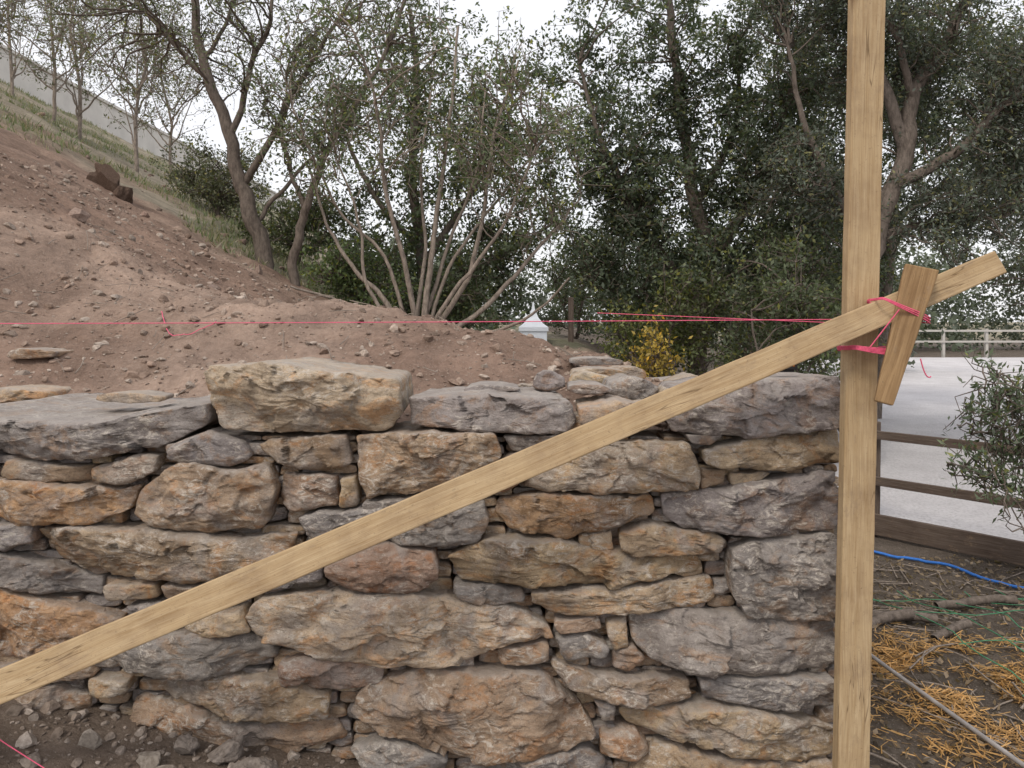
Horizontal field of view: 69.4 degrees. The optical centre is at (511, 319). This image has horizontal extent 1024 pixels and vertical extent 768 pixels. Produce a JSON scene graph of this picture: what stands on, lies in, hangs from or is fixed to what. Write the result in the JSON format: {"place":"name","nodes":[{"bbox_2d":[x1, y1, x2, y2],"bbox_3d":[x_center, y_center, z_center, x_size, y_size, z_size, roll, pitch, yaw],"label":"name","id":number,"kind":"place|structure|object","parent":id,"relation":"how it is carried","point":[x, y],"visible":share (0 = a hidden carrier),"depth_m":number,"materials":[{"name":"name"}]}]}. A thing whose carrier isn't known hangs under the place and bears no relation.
{"place":"outdoors","nodes":[
{"label":"outdoors","id":0,"kind":"place"},
{"bbox_2d":[0,82,1023,767],"bbox_3d":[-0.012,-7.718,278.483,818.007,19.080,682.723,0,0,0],"label":"ground","id":1,"kind":"structure","parent":0,"point":[50,262],"depth_m":3.89,"materials":[{"name":"soil"}]},
{"bbox_2d":[0,0,61,60],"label":"young tree","id":2,"kind":"object","parent":1,"relation":"on","point":[4,14],"visible":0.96,"depth_m":13.05,"materials":[{"name":"green plant"}]},
{"bbox_2d":[0,0,69,96],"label":"young tree","id":3,"kind":"object","parent":1,"relation":"on","point":[12,72],"visible":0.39,"depth_m":17.09,"materials":[{"name":"green plant"}]},
{"bbox_2d":[0,0,118,121],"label":"young tree","id":4,"kind":"object","parent":1,"relation":"on","point":[53,87],"visible":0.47,"depth_m":15.47,"materials":[{"name":"green plant"}]},
{"bbox_2d":[4,0,152,138],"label":"young tree","id":5,"kind":"object","parent":1,"relation":"on","point":[80,79],"visible":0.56,"depth_m":13.97,"materials":[{"name":"green plant"}]},
{"bbox_2d":[86,162,132,203],"bbox_3d":[-4.338,-1.450,8.017,0.520,0.492,0.279,0,0,22],"label":"boulder","id":6,"kind":"object","parent":1,"relation":"on","point":[106,176],"visible":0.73,"depth_m":7.94,"materials":[{"name":"stone"}]},
{"bbox_2d":[29,0,212,172],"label":"young tree","id":7,"kind":"object","parent":1,"relation":"on","point":[152,90],"visible":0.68,"depth_m":12.94,"materials":[{"name":"green plant"}]},
{"bbox_2d":[0,48,298,212],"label":"rendered boundary wall","id":8,"kind":"structure","parent":1,"relation":"on","point":[94,112],"depth_m":25.04,"materials":[{"name":"grey paint"}]},
{"bbox_2d":[0,44,291,201],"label":"coping","id":9,"kind":"object","parent":8,"relation":"on","point":[110,103],"visible":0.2,"depth_m":25.93,"materials":[{"name":"grey concrete"}]},
{"bbox_2d":[0,699,344,767],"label":"ground rubble","id":10,"kind":"object","parent":1,"relation":"on","point":[27,738],"visible":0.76,"depth_m":2.24,"materials":[{"name":"stone"}]},
{"bbox_2d":[111,0,236,178],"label":"young tree","id":11,"kind":"object","parent":1,"relation":"on","point":[186,92],"visible":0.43,"depth_m":16.44,"materials":[{"name":"green plant"}]},
{"bbox_2d":[77,729,277,767],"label":"loose rocks","id":12,"kind":"object","parent":1,"relation":"on","point":[230,750],"visible":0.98,"depth_m":2.18,"materials":[{"name":"stone"}]},
{"bbox_2d":[161,311,215,335],"bbox_3d":[-1.705,0.016,3.754,0.384,0.126,0.156,0,0,23],"label":"loose string","id":13,"kind":"object","parent":1,"relation":"on","point":[185,334],"visible":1,"depth_m":3.70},
{"bbox_2d":[0,112,381,305],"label":"hillside rocks","id":14,"kind":"object","parent":1,"relation":"on","point":[82,216],"visible":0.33,"depth_m":7.35,"materials":[{"name":"stone"}]},
{"bbox_2d":[149,129,277,220],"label":"evergreen bush","id":15,"kind":"object","parent":1,"relation":"on","point":[219,182],"visible":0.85,"depth_m":12.81,"materials":[{"name":"green plant"}]},
{"bbox_2d":[36,0,412,270],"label":"olive tree","id":16,"kind":"object","parent":1,"relation":"on","point":[252,220],"visible":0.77,"depth_m":8.92,"materials":[{"name":"green plant"}]},
{"bbox_2d":[0,78,477,327],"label":"grass","id":17,"kind":"structure","parent":1,"relation":"on","point":[211,236],"depth_m":11.15,"materials":[{"name":"green plant"}]},
{"bbox_2d":[0,222,581,395],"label":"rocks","id":18,"kind":"object","parent":1,"relation":"on","point":[220,311],"visible":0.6,"depth_m":4.08,"materials":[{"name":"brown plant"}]},
{"bbox_2d":[229,176,364,264],"bbox_3d":[-3.187,-1.353,11.043,1.956,1.444,1.618,0,0,-18],"label":"evergreen bush","id":19,"kind":"object","parent":1,"relation":"on","point":[282,237],"visible":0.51,"depth_m":10.80,"materials":[{"name":"green plant"}]},
{"bbox_2d":[0,152,671,432],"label":"soil clods","id":20,"kind":"object","parent":1,"relation":"on","point":[459,381],"visible":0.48,"depth_m":3.97,"materials":[{"name":"soil"}]},
{"bbox_2d":[231,0,457,285],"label":"olive tree","id":21,"kind":"object","parent":1,"relation":"on","point":[306,205],"visible":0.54,"depth_m":8.31,"materials":[{"name":"green plant"}]},
{"bbox_2d":[298,224,423,310],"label":"evergreen bush","id":22,"kind":"object","parent":1,"relation":"on","point":[338,274],"visible":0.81,"depth_m":9.06,"materials":[{"name":"green plant"}]},
{"bbox_2d":[0,347,839,767],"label":"dry stone wall","id":23,"kind":"structure","parent":1,"relation":"on","point":[678,581],"depth_m":2.30,"materials":[{"name":"stone"}]},
{"bbox_2d":[780,365,796,371],"bbox_3d":[0.885,0.153,2.420,0.090,0.034,0.043,0,0,0],"label":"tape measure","id":24,"kind":"object","parent":23,"relation":"on","point":[792,368],"visible":0.14,"depth_m":2.41,"materials":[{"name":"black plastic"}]},
{"bbox_2d":[233,0,616,331],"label":"multi stem shrub","id":25,"kind":"object","parent":1,"relation":"on","point":[507,158],"visible":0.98,"depth_m":7.25,"materials":[{"name":"green plant"}]},
{"bbox_2d":[280,0,594,328],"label":"holm oak","id":26,"kind":"object","parent":1,"relation":"on","point":[503,253],"visible":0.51,"depth_m":10.62,"materials":[{"name":"green plant"}]},
{"bbox_2d":[390,252,522,330],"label":"evergreen bush","id":27,"kind":"object","parent":1,"relation":"on","point":[459,313],"visible":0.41,"depth_m":9.80,"materials":[{"name":"green plant"}]},
{"bbox_2d":[0,251,1006,704],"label":"diagonal timber brace","id":28,"kind":"object","parent":1,"relation":"on","point":[198,603],"visible":0.98,"depth_m":2.03,"materials":[{"name":"brown wood"}]},
{"bbox_2d":[874,264,938,405],"bbox_3d":[1.123,0.045,2.128,0.088,0.405,0.044,16,0,23],"label":"timber stake","id":29,"kind":"object","parent":28,"relation":"attached to","point":[916,286],"visible":0.98,"depth_m":2.11,"materials":[{"name":"brown wood"}]},
{"bbox_2d":[568,297,573,341],"bbox_3d":[0.780,0.044,9.800,0.072,0.688,0.070,0,0,0],"label":"wooden marker post","id":30,"kind":"object","parent":1,"relation":"on","point":[570,318],"visible":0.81,"depth_m":9.77,"materials":[{"name":"brown wood"}]},
{"bbox_2d":[533,205,626,343],"bbox_3d":[1.252,-0.795,13.976,1.772,2.869,2.479,0,0,0],"label":"evergreen bush","id":31,"kind":"object","parent":1,"relation":"on","point":[556,284],"visible":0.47,"depth_m":13.88,"materials":[{"name":"green plant"}]},
{"bbox_2d":[594,283,687,364],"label":"evergreen bush","id":32,"kind":"object","parent":1,"relation":"on","point":[608,337],"visible":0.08,"depth_m":11.38,"materials":[{"name":"green plant"}]},
{"bbox_2d":[586,294,711,374],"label":"evergreen bush","id":33,"kind":"object","parent":1,"relation":"on","point":[623,331],"visible":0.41,"depth_m":9.49,"materials":[{"name":"green plant"}]},
{"bbox_2d":[585,247,716,368],"bbox_3d":[2.603,-0.205,13.419,2.463,2.599,1.908,0,0,0],"label":"evergreen bush","id":34,"kind":"object","parent":1,"relation":"on","point":[614,310],"visible":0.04,"depth_m":13.45,"materials":[{"name":"green plant"}]},
{"bbox_2d":[616,305,692,376],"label":"evergreen bush","id":35,"kind":"object","parent":1,"relation":"on","point":[656,368],"visible":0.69,"depth_m":8.57,"materials":[{"name":"yellow plant"}]},
{"bbox_2d":[314,197,1023,373],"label":"distant trees","id":36,"kind":"object","parent":1,"relation":"on","point":[943,308],"visible":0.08,"depth_m":42.58,"materials":[{"name":"green plant"}]},
{"bbox_2d":[627,246,750,375],"bbox_3d":[2.240,0.311,9.431,1.445,2.503,1.513,0,0,-40],"label":"evergreen bush","id":37,"kind":"object","parent":1,"relation":"on","point":[686,308],"visible":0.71,"depth_m":9.31,"materials":[{"name":"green plant"}]},
{"bbox_2d":[528,0,888,374],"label":"holm oak","id":38,"kind":"object","parent":1,"relation":"on","point":[629,219],"visible":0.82,"depth_m":10.25,"materials":[{"name":"green plant"}]},
{"bbox_2d":[708,229,829,365],"bbox_3d":[3.913,0.137,12.050,2.132,3.660,2.150,0,0,45],"label":"evergreen bush","id":39,"kind":"object","parent":1,"relation":"on","point":[741,354],"visible":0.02,"depth_m":12.13,"materials":[{"name":"green plant"}]},
{"bbox_2d":[705,208,842,373],"bbox_3d":[3.458,0.307,9.159,2.011,3.388,1.799,0,0,34],"label":"evergreen bush","id":40,"kind":"object","parent":1,"relation":"on","point":[748,295],"visible":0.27,"depth_m":9.05,"materials":[{"name":"green plant"}]},
{"bbox_2d":[704,212,884,378],"bbox_3d":[3.097,0.382,8.082,1.796,3.218,1.767,0,0,22],"label":"evergreen bush","id":41,"kind":"object","parent":1,"relation":"on","point":[786,292],"visible":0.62,"depth_m":8.10,"materials":[{"name":"green plant"}]},
{"bbox_2d":[798,253,900,430],"bbox_3d":[4.929,0.462,10.941,1.871,3.101,1.736,0,0,22],"label":"evergreen bush","id":42,"kind":"object","parent":1,"relation":"on","point":[883,280],"visible":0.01,"depth_m":10.99,"materials":[{"name":"green plant"}]},
{"bbox_2d":[832,0,885,767],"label":"timber post","id":43,"kind":"object","parent":1,"relation":"on","point":[858,377],"visible":0.97,"depth_m":2.21,"materials":[{"name":"brown wood"}]},
{"bbox_2d":[0,297,930,767],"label":"builders string","id":44,"kind":"object","parent":43,"relation":"attached to","point":[868,349],"visible":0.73,"depth_m":2.19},
{"bbox_2d":[732,343,1023,565],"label":"arena fence","id":45,"kind":"object","parent":1,"relation":"on","point":[1002,549],"visible":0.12,"depth_m":5.74,"materials":[{"name":"brown wood"}]},
{"bbox_2d":[801,357,1023,540],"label":"riding arena","id":46,"kind":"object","parent":1,"relation":"on","point":[923,405],"depth_m":9.90},
{"bbox_2d":[724,0,1023,420],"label":"olive tree","id":47,"kind":"object","parent":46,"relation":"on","point":[921,66],"visible":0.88,"depth_m":8.69,"materials":[{"name":"green plant"}]},
{"bbox_2d":[735,0,1023,418],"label":"holm oak","id":48,"kind":"object","parent":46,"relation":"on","point":[890,254],"visible":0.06,"depth_m":12.63,"materials":[{"name":"green plant"}]},
{"bbox_2d":[949,0,1023,320],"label":"olive tree","id":49,"kind":"object","parent":46,"relation":"on","point":[1015,278],"visible":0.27,"depth_m":9.61,"materials":[{"name":"green plant"}]},
{"bbox_2d":[872,594,1017,641],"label":"cut branches","id":50,"kind":"object","parent":1,"relation":"on","point":[904,614],"visible":0.85,"depth_m":3.90,"materials":[{"name":"brown plant"}]},
{"bbox_2d":[869,563,1023,767],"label":"twigs","id":51,"kind":"object","parent":1,"relation":"on","point":[930,649],"visible":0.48,"depth_m":3.50,"materials":[{"name":"brown wood"}]},
{"bbox_2d":[870,623,1023,767],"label":"straw","id":52,"kind":"object","parent":1,"relation":"on","point":[954,699],"visible":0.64,"depth_m":3.05,"materials":[{"name":"yellow plant"}]},
{"bbox_2d":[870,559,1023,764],"bbox_3d":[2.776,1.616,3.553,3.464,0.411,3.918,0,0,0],"label":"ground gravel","id":53,"kind":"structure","parent":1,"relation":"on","point":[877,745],"depth_m":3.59,"materials":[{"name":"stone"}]},
{"bbox_2d":[871,654,1023,767],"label":"metal pole","id":54,"kind":"object","parent":1,"relation":"on","point":[1009,755],"visible":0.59,"depth_m":2.85,"materials":[{"name":"grey metal"}]},
{"bbox_2d":[871,554,1023,767],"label":"leaf litter","id":55,"kind":"object","parent":1,"relation":"on","point":[993,687],"visible":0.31,"depth_m":3.82,"materials":[{"name":"brown plant"}]},
{"bbox_2d":[873,589,1023,695],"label":"green netting","id":56,"kind":"object","parent":1,"relation":"on","point":[971,620],"visible":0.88,"depth_m":3.92,"materials":[{"name":"green plastic"}]},
{"bbox_2d":[874,550,1023,588],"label":"blue hose","id":57,"kind":"object","parent":1,"relation":"on","point":[938,563],"visible":0.61,"depth_m":5.31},
{"bbox_2d":[915,329,1023,356],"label":"white fence","id":58,"kind":"object","parent":1,"relation":"on","point":[985,341],"visible":0.23,"depth_m":34.17,"materials":[{"name":"white wood"}]},
{"bbox_2d":[937,347,1023,533],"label":"olive sapling","id":59,"kind":"object","parent":1,"relation":"on","point":[996,399],"visible":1,"depth_m":4.44,"materials":[{"name":"green plant"}]},
{"bbox_2d":[0,0,1023,321],"label":"sky","id":60,"kind":"structure","parent":0,"point":[533,14],"materials":[{"name":"white"}]},
{"bbox_2d":[519,302,547,340],"bbox_3d":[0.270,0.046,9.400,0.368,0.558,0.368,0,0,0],"label":"white gazebo tent","id":61,"kind":"object","parent":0,"point":[537,329],"visible":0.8,"depth_m":9.23,"materials":[{"name":"fabric"}]}
]}

